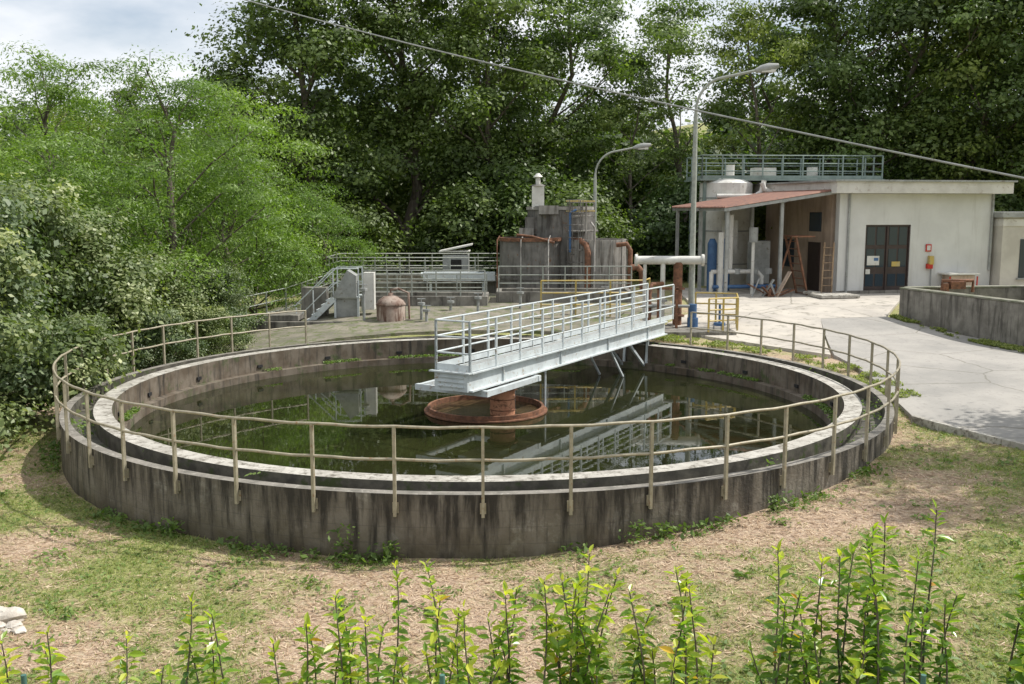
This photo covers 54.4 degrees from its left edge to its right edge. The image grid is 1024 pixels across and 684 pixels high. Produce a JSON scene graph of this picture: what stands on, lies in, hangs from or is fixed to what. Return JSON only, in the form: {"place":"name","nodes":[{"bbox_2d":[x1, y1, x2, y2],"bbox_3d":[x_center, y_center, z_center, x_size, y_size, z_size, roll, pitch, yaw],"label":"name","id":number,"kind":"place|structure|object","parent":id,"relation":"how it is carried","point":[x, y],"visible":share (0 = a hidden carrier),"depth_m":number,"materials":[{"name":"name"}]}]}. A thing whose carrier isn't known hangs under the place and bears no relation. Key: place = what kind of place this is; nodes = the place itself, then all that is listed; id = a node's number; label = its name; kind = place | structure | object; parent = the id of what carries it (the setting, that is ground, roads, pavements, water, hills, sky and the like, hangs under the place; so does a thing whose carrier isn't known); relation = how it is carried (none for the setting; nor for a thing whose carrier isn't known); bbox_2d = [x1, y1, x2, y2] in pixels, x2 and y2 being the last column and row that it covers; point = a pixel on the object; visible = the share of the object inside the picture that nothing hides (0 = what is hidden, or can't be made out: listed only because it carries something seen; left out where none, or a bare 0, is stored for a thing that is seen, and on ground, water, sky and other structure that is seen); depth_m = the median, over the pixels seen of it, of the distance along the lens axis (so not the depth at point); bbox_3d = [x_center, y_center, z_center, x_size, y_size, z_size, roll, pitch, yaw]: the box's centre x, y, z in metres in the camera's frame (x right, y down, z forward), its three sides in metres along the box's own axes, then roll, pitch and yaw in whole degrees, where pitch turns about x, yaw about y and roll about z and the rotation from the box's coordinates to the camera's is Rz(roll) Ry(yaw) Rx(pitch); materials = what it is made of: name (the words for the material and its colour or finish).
{"place":"outdoors","nodes":[
{"label":"outdoors","id":0,"kind":"place"},
{"bbox_2d":[207,293,671,352],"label":"works pavement","id":1,"kind":"structure","parent":0,"point":[356,327],"depth_m":33.48,"materials":[{"name":"grey concrete"}]},
{"bbox_2d":[20,45,340,321],"bbox_3d":[-11.656,-4.919,34.297,11.934,10.164,12.438,-7,11,-44],"label":"locust tree","id":2,"kind":"object","parent":1,"relation":"on","point":[199,108],"visible":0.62,"depth_m":33.35,"materials":[{"name":"green plant"}]},
{"bbox_2d":[120,134,347,318],"bbox_3d":[-10.296,-4.038,36.317,7.727,7.212,8.079,5,9,35],"label":"locust tree","id":3,"kind":"object","parent":1,"relation":"on","point":[225,252],"visible":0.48,"depth_m":36.16,"materials":[{"name":"green plant"}]},
{"bbox_2d":[250,287,342,330],"bbox_3d":[-3.850,-0.900,34.642,10.100,1.900,2.100,0,8,0],"label":"inlet chamber","id":4,"kind":"object","parent":1,"relation":"on","point":[286,319],"visible":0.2,"depth_m":34.52,"materials":[{"name":"concrete"}]},
{"bbox_2d":[242,180,395,300],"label":"locust tree","id":5,"kind":"object","parent":1,"relation":"on","point":[326,210],"visible":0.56,"depth_m":40.57,"materials":[{"name":"green plant"}]},
{"bbox_2d":[295,267,375,320],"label":"steel stair platform","id":6,"kind":"structure","parent":1,"relation":"on","point":[344,299],"depth_m":34.67,"materials":[{"name":"paint"}]},
{"bbox_2d":[238,273,486,328],"bbox_3d":[-6.431,-1.687,37.784,10.663,1.619,3.930,-6,9,-35],"label":"walkway railing","id":7,"kind":"object","parent":1,"relation":"on","point":[331,291],"visible":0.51,"depth_m":39.01,"materials":[{"name":"metal"}]},
{"bbox_2d":[376,287,410,321],"bbox_3d":[-4.150,-0.983,34.176,1.043,1.790,1.043,-8,11,-44],"label":"pressure vessel","id":8,"kind":"object","parent":1,"relation":"on","point":[390,306],"visible":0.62,"depth_m":33.79,"materials":[{"name":"metal"}]},
{"bbox_2d":[359,284,608,321],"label":"valve stands","id":9,"kind":"object","parent":1,"relation":"on","point":[450,301],"visible":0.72,"depth_m":34.04,"materials":[{"name":"grey paint"}]},
{"bbox_2d":[360,288,630,305],"bbox_3d":[-0.500,-1.288,38.071,10.200,1.350,2.600,0,8,0],"label":"distribution channel","id":10,"kind":"object","parent":1,"relation":"on","point":[502,295],"visible":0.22,"depth_m":37.51,"materials":[{"name":"concrete"}]},
{"bbox_2d":[363,266,631,295],"bbox_3d":[-0.505,-2.285,37.165,10.061,1.069,0.770,-1,8,-8],"label":"channel railing","id":11,"kind":"object","parent":10,"relation":"on","point":[520,275],"visible":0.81,"depth_m":37.44,"materials":[{"name":"metal"}]},
{"bbox_2d":[0,0,1022,139],"label":"sky","id":12,"kind":"structure","parent":0,"point":[89,30],"materials":[{"name":"white"}]},
{"bbox_2d":[0,122,1023,683],"bbox_3d":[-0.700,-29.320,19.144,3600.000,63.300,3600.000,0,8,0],"label":"ground","id":13,"kind":"structure","parent":0,"point":[740,588],"depth_m":13.36,"materials":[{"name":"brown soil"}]},
{"bbox_2d":[0,631,21,683],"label":"laurel shrub","id":14,"kind":"object","parent":13,"relation":"on","point":[5,675],"visible":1,"depth_m":8.14,"materials":[{"name":"green plant"}]},
{"bbox_2d":[0,606,42,633],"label":"rubble pile","id":15,"kind":"object","parent":13,"relation":"on","point":[13,618],"visible":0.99,"depth_m":12.27,"materials":[{"name":"stone"}]},
{"bbox_2d":[0,95,58,154],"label":"oak tree","id":16,"kind":"object","parent":13,"relation":"on","point":[17,108],"visible":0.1,"depth_m":58.64,"materials":[{"name":"green plant"}]},
{"bbox_2d":[0,181,84,423],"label":"hedge shrub","id":17,"kind":"object","parent":13,"relation":"on","point":[27,373],"visible":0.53,"depth_m":22.45,"materials":[{"name":"green plant"}]},
{"bbox_2d":[0,92,106,217],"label":"locust tree","id":18,"kind":"object","parent":13,"relation":"on","point":[1,96],"visible":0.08,"depth_m":35.52,"materials":[{"name":"green plant"}]},
{"bbox_2d":[0,169,142,382],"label":"hedge shrub","id":19,"kind":"object","parent":13,"relation":"on","point":[64,284],"visible":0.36,"depth_m":26.30,"materials":[{"name":"green plant"}]},
{"bbox_2d":[0,210,150,460],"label":"hedge shrub","id":20,"kind":"object","parent":13,"relation":"on","point":[89,350],"visible":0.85,"depth_m":21.80,"materials":[{"name":"green plant"}]},
{"bbox_2d":[24,103,140,230],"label":"ash tree","id":21,"kind":"object","parent":13,"relation":"on","point":[57,118],"visible":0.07,"depth_m":49.88,"materials":[{"name":"green plant"}]},
{"bbox_2d":[31,625,144,683],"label":"laurel shrub","id":22,"kind":"object","parent":13,"relation":"on","point":[56,676],"visible":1,"depth_m":8.58,"materials":[{"name":"green plant"}]},
{"bbox_2d":[45,308,135,389],"bbox_3d":[-11.178,0.260,25.940,3.066,2.452,2.271,5,9,33],"label":"hedge shrub","id":23,"kind":"object","parent":13,"relation":"on","point":[95,319],"visible":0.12,"depth_m":25.65,"materials":[{"name":"green plant"}]},
{"bbox_2d":[17,195,203,365],"bbox_3d":[-12.932,-1.540,28.668,8.142,5.640,6.033,5,9,35],"label":"hedge shrub","id":24,"kind":"object","parent":13,"relation":"on","point":[92,235],"visible":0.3,"depth_m":27.63,"materials":[{"name":"green plant"}]},
{"bbox_2d":[0,34,246,298],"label":"locust tree","id":25,"kind":"object","parent":13,"relation":"on","point":[50,89],"visible":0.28,"depth_m":33.89,"materials":[{"name":"green plant"}]},
{"bbox_2d":[0,124,264,343],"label":"locust tree","id":26,"kind":"object","parent":13,"relation":"on","point":[55,173],"visible":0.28,"depth_m":29.55,"materials":[{"name":"green plant"}]},
{"bbox_2d":[67,76,206,256],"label":"oak tree","id":27,"kind":"object","parent":13,"relation":"on","point":[129,91],"visible":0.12,"depth_m":47.55,"materials":[{"name":"green plant"}]},
{"bbox_2d":[111,306,212,370],"bbox_3d":[-10.068,-0.036,28.228,3.118,2.330,2.310,-3,8,-18],"label":"hedge shrub","id":28,"kind":"object","parent":13,"relation":"on","point":[190,348],"visible":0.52,"depth_m":28.00,"materials":[{"name":"green plant"}]},
{"bbox_2d":[98,247,235,357],"bbox_3d":[-11.285,-1.113,30.851,5.689,3.924,4.215,7,11,43],"label":"hedge shrub","id":29,"kind":"object","parent":13,"relation":"on","point":[184,304],"visible":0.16,"depth_m":30.02,"materials":[{"name":"green plant"}]},
{"bbox_2d":[150,590,240,683],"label":"laurel shrub","id":30,"kind":"object","parent":13,"relation":"on","point":[190,643],"visible":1,"depth_m":8.19,"materials":[{"name":"green plant"}]},
{"bbox_2d":[162,302,260,360],"bbox_3d":[-9.241,-0.272,30.225,2.926,2.084,2.168,0,8,0],"label":"hedge shrub","id":31,"kind":"object","parent":13,"relation":"on","point":[216,312],"visible":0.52,"depth_m":30.11,"materials":[{"name":"green plant"}]},
{"bbox_2d":[195,616,228,682],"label":"laurel shrub","id":32,"kind":"object","parent":13,"relation":"on","point":[207,663],"visible":0.48,"depth_m":8.86,"materials":[{"name":"green plant"}]},
{"bbox_2d":[179,255,267,349],"bbox_3d":[-9.526,-1.193,32.383,3.083,3.188,4.161,-1,8,-7],"label":"hedge shrub","id":33,"kind":"object","parent":13,"relation":"on","point":[234,306],"visible":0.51,"depth_m":31.99,"materials":[{"name":"green plant"}]},
{"bbox_2d":[164,62,282,249],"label":"ash tree","id":34,"kind":"object","parent":13,"relation":"on","point":[216,80],"visible":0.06,"depth_m":50.25,"materials":[{"name":"green plant"}]},
{"bbox_2d":[119,78,362,310],"bbox_3d":[-11.714,-5.789,40.879,11.128,9.721,11.635,0,8,1],"label":"locust tree","id":35,"kind":"object","parent":13,"relation":"on","point":[309,148],"visible":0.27,"depth_m":39.72,"materials":[{"name":"green plant"}]},
{"bbox_2d":[198,208,300,292],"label":"understory bush","id":36,"kind":"object","parent":13,"relation":"on","point":[267,284],"visible":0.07,"depth_m":48.16,"materials":[{"name":"green plant"}]},
{"bbox_2d":[167,0,410,285],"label":"oak tree","id":37,"kind":"object","parent":13,"relation":"on","point":[308,49],"visible":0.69,"depth_m":48.29,"materials":[{"name":"green plant"}]},
{"bbox_2d":[258,612,351,683],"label":"laurel shrub","id":38,"kind":"object","parent":13,"relation":"on","point":[309,638],"visible":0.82,"depth_m":8.23,"materials":[{"name":"green plant"}]},
{"bbox_2d":[248,22,396,237],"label":"oak tree","id":39,"kind":"object","parent":13,"relation":"on","point":[276,80],"visible":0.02,"depth_m":62.60,"materials":[{"name":"green plant"}]},
{"bbox_2d":[298,560,409,683],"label":"laurel shrub","id":40,"kind":"object","parent":13,"relation":"on","point":[349,656],"visible":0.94,"depth_m":8.23,"materials":[{"name":"green plant"}]},
{"bbox_2d":[254,135,458,276],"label":"understory bush","id":41,"kind":"object","parent":13,"relation":"on","point":[390,202],"visible":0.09,"depth_m":56.10,"materials":[{"name":"green plant"}]},
{"bbox_2d":[294,191,420,282],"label":"understory bush","id":42,"kind":"object","parent":13,"relation":"on","point":[387,243],"visible":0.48,"depth_m":47.28,"materials":[{"name":"green plant"}]},
{"bbox_2d":[323,275,499,297],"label":"aeration basin","id":43,"kind":"object","parent":13,"relation":"on","point":[491,286],"visible":0.1,"depth_m":42.07,"materials":[{"name":"concrete"}]},
{"bbox_2d":[325,253,499,280],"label":"basin railing","id":44,"kind":"object","parent":43,"relation":"on","point":[409,265],"visible":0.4,"depth_m":42.08,"materials":[{"name":"metal"}]},
{"bbox_2d":[304,0,528,272],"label":"oak tree","id":45,"kind":"object","parent":13,"relation":"on","point":[401,128],"visible":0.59,"depth_m":51.15,"materials":[{"name":"green plant"}]},
{"bbox_2d":[349,21,512,234],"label":"oak tree","id":46,"kind":"object","parent":13,"relation":"on","point":[422,167],"visible":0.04,"depth_m":58.71,"materials":[{"name":"green plant"}]},
{"bbox_2d":[391,594,506,683],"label":"laurel shrub","id":47,"kind":"object","parent":13,"relation":"on","point":[454,651],"visible":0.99,"depth_m":8.07,"materials":[{"name":"green plant"}]},
{"bbox_2d":[421,243,494,290],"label":"screening machine","id":48,"kind":"object","parent":13,"relation":"on","point":[465,261],"visible":0.72,"depth_m":41.63,"materials":[{"name":"grey paint"}]},
{"bbox_2d":[402,169,518,272],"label":"understory bush","id":49,"kind":"object","parent":13,"relation":"on","point":[437,220],"visible":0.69,"depth_m":48.06,"materials":[{"name":"green plant"}]},
{"bbox_2d":[416,559,527,683],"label":"laurel shrub","id":50,"kind":"object","parent":13,"relation":"on","point":[498,640],"visible":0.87,"depth_m":8.44,"materials":[{"name":"green plant"}]},
{"bbox_2d":[59,335,893,559],"bbox_3d":[-0.700,2.698,23.473,18.000,3.562,18.000,0,8,0],"label":"circular settling tank","id":51,"kind":"object","parent":13,"relation":"on","point":[439,516],"visible":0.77,"depth_m":15.61,"materials":[{"name":"concrete"}]},
{"bbox_2d":[52,310,900,517],"bbox_3d":[-0.699,0.771,22.253,18.148,1.348,16.243,0,8,0],"label":"tank guard railing","id":52,"kind":"object","parent":51,"relation":"on","point":[651,453],"visible":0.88,"depth_m":15.60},
{"bbox_2d":[130,362,826,475],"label":"water","id":53,"kind":"structure","parent":51,"relation":"in","point":[392,395],"depth_m":22.32,"materials":[{"name":"green liquid"}]},
{"bbox_2d":[424,382,546,422],"bbox_3d":[-0.620,2.342,23.728,2.920,3.200,2.920,0,8,0],"label":"central feed drum","id":54,"kind":"object","parent":53,"relation":"in","point":[507,406],"visible":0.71,"depth_m":23.09,"materials":[{"name":"brown metal"}]},
{"bbox_2d":[415,283,673,405],"bbox_3d":[1.383,0.439,26.463,1.900,3.239,11.962,4,9,30],"label":"access footbridge","id":55,"kind":"object","parent":51,"relation":"on","point":[477,377],"visible":0.97,"depth_m":24.03,"materials":[{"name":"paint"}]},
{"bbox_2d":[367,0,589,254],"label":"oak tree","id":56,"kind":"object","parent":13,"relation":"on","point":[474,15],"visible":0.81,"depth_m":50.42,"materials":[{"name":"green plant"}]},
{"bbox_2d":[0,408,1023,683],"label":"dry straw","id":57,"kind":"object","parent":13,"relation":"on","point":[474,608],"visible":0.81,"depth_m":13.21,"materials":[{"name":"beige plant"}]},
{"bbox_2d":[442,146,608,274],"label":"understory bush","id":58,"kind":"object","parent":13,"relation":"on","point":[516,190],"visible":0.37,"depth_m":48.07,"materials":[{"name":"green plant"}]},
{"bbox_2d":[468,42,588,227],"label":"oak tree","id":59,"kind":"object","parent":13,"relation":"on","point":[552,90],"visible":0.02,"depth_m":61.64,"materials":[{"name":"green plant"}]},
{"bbox_2d":[481,127,647,234],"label":"understory bush","id":60,"kind":"object","parent":13,"relation":"on","point":[553,161],"visible":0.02,"depth_m":57.88,"materials":[{"name":"green plant"}]},
{"bbox_2d":[444,0,693,227],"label":"ash tree","id":61,"kind":"object","parent":13,"relation":"on","point":[605,54],"visible":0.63,"depth_m":52.23,"materials":[{"name":"green plant"}]},
{"bbox_2d":[496,173,642,289],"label":"sludge thickener tower","id":62,"kind":"structure","parent":13,"relation":"on","point":[554,236],"depth_m":40.30,"materials":[{"name":"grey concrete"}]},
{"bbox_2d":[528,544,625,683],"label":"laurel shrub","id":63,"kind":"object","parent":13,"relation":"on","point":[581,665],"visible":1,"depth_m":8.08,"materials":[{"name":"green plant"}]},
{"bbox_2d":[521,166,652,276],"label":"understory bush","id":64,"kind":"object","parent":13,"relation":"on","point":[606,214],"visible":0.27,"depth_m":46.95,"materials":[{"name":"green plant"}]},
{"bbox_2d":[593,143,650,237],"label":"street lamp","id":65,"kind":"object","parent":13,"relation":"on","point":[643,146],"visible":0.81,"depth_m":44.80,"materials":[{"name":"metal"}]},
{"bbox_2d":[577,71,690,265],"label":"ash tree","id":66,"kind":"object","parent":13,"relation":"on","point":[630,162],"visible":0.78,"depth_m":52.24,"materials":[{"name":"green plant"}]},
{"bbox_2d":[563,120,706,266],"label":"understory bush","id":67,"kind":"object","parent":13,"relation":"on","point":[647,169],"visible":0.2,"depth_m":57.54,"materials":[{"name":"green plant"}]},
{"bbox_2d":[617,571,696,683],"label":"laurel shrub","id":68,"kind":"object","parent":13,"relation":"on","point":[638,657],"visible":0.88,"depth_m":8.22,"materials":[{"name":"green plant"}]},
{"bbox_2d":[620,565,727,683],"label":"laurel shrub","id":69,"kind":"object","parent":13,"relation":"on","point":[696,661],"visible":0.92,"depth_m":8.04,"materials":[{"name":"green plant"}]},
{"bbox_2d":[615,161,752,280],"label":"understory bush","id":70,"kind":"object","parent":13,"relation":"on","point":[660,223],"visible":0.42,"depth_m":49.29,"materials":[{"name":"green plant"}]},
{"bbox_2d":[603,0,768,255],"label":"ash tree","id":71,"kind":"object","parent":13,"relation":"on","point":[667,29],"visible":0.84,"depth_m":53.60,"materials":[{"name":"green plant"}]},
{"bbox_2d":[665,325,736,337],"bbox_3d":[5.600,-0.202,32.466,3.000,0.500,2.000,0,8,0],"label":"bridge landing","id":72,"kind":"object","parent":13,"relation":"on","point":[682,331],"visible":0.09,"depth_m":31.57,"materials":[{"name":"concrete"}]},
{"bbox_2d":[540,278,738,331],"bbox_3d":[4.635,-1.373,33.950,6.746,1.424,3.065,4,9,30],"label":"yellow safety railing","id":73,"kind":"object","parent":72,"relation":"on","point":[736,309],"visible":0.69,"depth_m":33.55,"materials":[{"name":"metal"}]},
{"bbox_2d":[634,254,724,327],"bbox_3d":[5.585,-1.540,32.789,3.030,2.665,1.080,0,8,0],"label":"pipe manifold","id":74,"kind":"object","parent":72,"relation":"on","point":[678,262],"visible":0.73,"depth_m":32.82,"materials":[{"name":"white paint"}]},
{"bbox_2d":[628,119,804,265],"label":"understory bush","id":75,"kind":"object","parent":13,"relation":"on","point":[742,149],"visible":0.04,"depth_m":58.27,"materials":[{"name":"green plant"}]},
{"bbox_2d":[688,63,778,316],"bbox_3d":[7.232,-4.787,32.855,2.865,8.602,0.400,0,8,0],"label":"street lamp","id":76,"kind":"object","parent":13,"relation":"on","point":[769,68],"visible":0.91,"depth_m":32.70,"materials":[{"name":"metal"}]},
{"bbox_2d":[697,179,772,285],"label":"lime silo","id":77,"kind":"object","parent":13,"relation":"on","point":[722,188],"visible":0.35,"depth_m":45.30,"materials":[{"name":"white paint"}]},
{"bbox_2d":[688,0,825,209],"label":"ash tree","id":78,"kind":"object","parent":13,"relation":"on","point":[751,31],"visible":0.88,"depth_m":51.19,"materials":[{"name":"green plant"}]},
{"bbox_2d":[692,20,829,170],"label":"oak tree","id":79,"kind":"object","parent":13,"relation":"on","point":[768,102],"visible":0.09,"depth_m":63.71,"materials":[{"name":"green plant"}]},
{"bbox_2d":[754,205,771,240],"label":"understory bush","id":80,"kind":"object","parent":13,"relation":"on","point":[760,220],"visible":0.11,"depth_m":47.27,"materials":[{"name":"green plant"}]},
{"bbox_2d":[684,155,883,285],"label":"silo access platform","id":81,"kind":"structure","parent":13,"relation":"on","point":[767,174],"depth_m":45.56,"materials":[{"name":"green metal"}]},
{"bbox_2d":[743,538,833,683],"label":"laurel shrub","id":82,"kind":"object","parent":13,"relation":"on","point":[780,637],"visible":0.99,"depth_m":7.93,"materials":[{"name":"green plant"}]},
{"bbox_2d":[651,314,1023,397],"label":"verge grass","id":83,"kind":"structure","parent":13,"relation":"on","point":[834,366],"depth_m":28.80,"materials":[{"name":"green plant"}]},
{"bbox_2d":[845,639,876,683],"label":"laurel shrub","id":84,"kind":"object","parent":13,"relation":"on","point":[857,674],"visible":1,"depth_m":7.61,"materials":[{"name":"green plant"}]},
{"bbox_2d":[735,0,989,182],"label":"oak tree","id":85,"kind":"object","parent":13,"relation":"on","point":[827,14],"visible":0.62,"depth_m":51.32,"materials":[{"name":"green plant"}]},
{"bbox_2d":[808,521,919,683],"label":"laurel shrub","id":86,"kind":"object","parent":13,"relation":"on","point":[882,670],"visible":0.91,"depth_m":8.07,"materials":[{"name":"green plant"}]},
{"bbox_2d":[753,179,1023,293],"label":"pump house","id":87,"kind":"structure","parent":13,"relation":"on","point":[889,236],"depth_m":40.92,"materials":[{"name":"grey paint"}]},
{"bbox_2d":[767,0,1023,179],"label":"ash tree","id":88,"kind":"object","parent":13,"relation":"on","point":[963,20],"visible":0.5,"depth_m":50.17,"materials":[{"name":"green plant"}]},
{"bbox_2d":[862,498,966,683],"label":"laurel shrub","id":89,"kind":"object","parent":13,"relation":"on","point":[941,659],"visible":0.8,"depth_m":8.32,"materials":[{"name":"green plant"}]},
{"bbox_2d":[866,0,1023,203],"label":"oak tree","id":90,"kind":"object","parent":13,"relation":"on","point":[971,73],"visible":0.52,"depth_m":49.78,"materials":[{"name":"green plant"}]},
{"bbox_2d":[899,285,1023,345],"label":"concrete basin wall","id":91,"kind":"structure","parent":13,"relation":"on","point":[993,312],"depth_m":31.86,"materials":[{"name":"grey concrete"}]},
{"bbox_2d":[940,279,973,291],"bbox_3d":[15.350,-1.936,34.254,1.220,0.458,0.310,0,8,0],"label":"table","id":92,"kind":"object","parent":91,"relation":"on","point":[956,284],"visible":0.81,"depth_m":34.17,"materials":[{"name":"wood"}]},
{"bbox_2d":[905,0,1023,211],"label":"oak tree","id":93,"kind":"object","parent":13,"relation":"on","point":[1014,67],"visible":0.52,"depth_m":47.77,"materials":[{"name":"green plant"}]},
{"bbox_2d":[911,415,1023,450],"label":"road kerb","id":94,"kind":"structure","parent":13,"relation":"on","point":[930,424],"depth_m":19.64,"materials":[{"name":"concrete"}]},
{"bbox_2d":[997,562,1023,683],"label":"laurel shrub","id":95,"kind":"object","parent":13,"relation":"on","point":[1018,677],"visible":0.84,"depth_m":8.20,"materials":[{"name":"green plant"}]},
{"bbox_2d":[245,0,1023,178],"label":"overhead cable","id":96,"kind":"object","parent":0,"point":[935,160],"visible":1,"depth_m":20.00,"materials":[{"name":"grey paint"}]},
{"bbox_2d":[667,288,899,358],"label":"yard pavement","id":97,"kind":"structure","parent":0,"point":[794,307],"depth_m":35.09,"materials":[{"name":"concrete"}]},
{"bbox_2d":[706,215,775,293],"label":"dosing pumps","id":98,"kind":"object","parent":97,"relation":"on","point":[758,259],"visible":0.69,"depth_m":40.88,"materials":[{"name":"blue paint"}]},
{"bbox_2d":[672,189,837,296],"bbox_3d":[10.162,-4.045,42.287,5.018,4.885,5.800,-2,8,-11],"label":"corrugated canopy","id":99,"kind":"object","parent":97,"relation":"on","point":[753,200],"visible":0.75,"depth_m":39.80,"materials":[{"name":"red metal"}]},
{"bbox_2d":[747,271,794,296],"bbox_3d":[10.298,-2.108,39.350,2.039,1.371,1.199,0,8,0],"label":"scrap heap","id":100,"kind":"object","parent":97,"relation":"on","point":[769,290],"visible":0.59,"depth_m":39.26,"materials":[{"name":"grey paint"}]},
{"bbox_2d":[774,235,814,294],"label":"rusty step ladder","id":101,"kind":"object","parent":97,"relation":"on","point":[790,261],"visible":0.86,"depth_m":40.04,"materials":[{"name":"metal"}]},
{"bbox_2d":[821,316,1023,442],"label":"access road","id":102,"kind":"structure","parent":0,"point":[962,381],"depth_m":25.36,"materials":[{"name":"concrete"}]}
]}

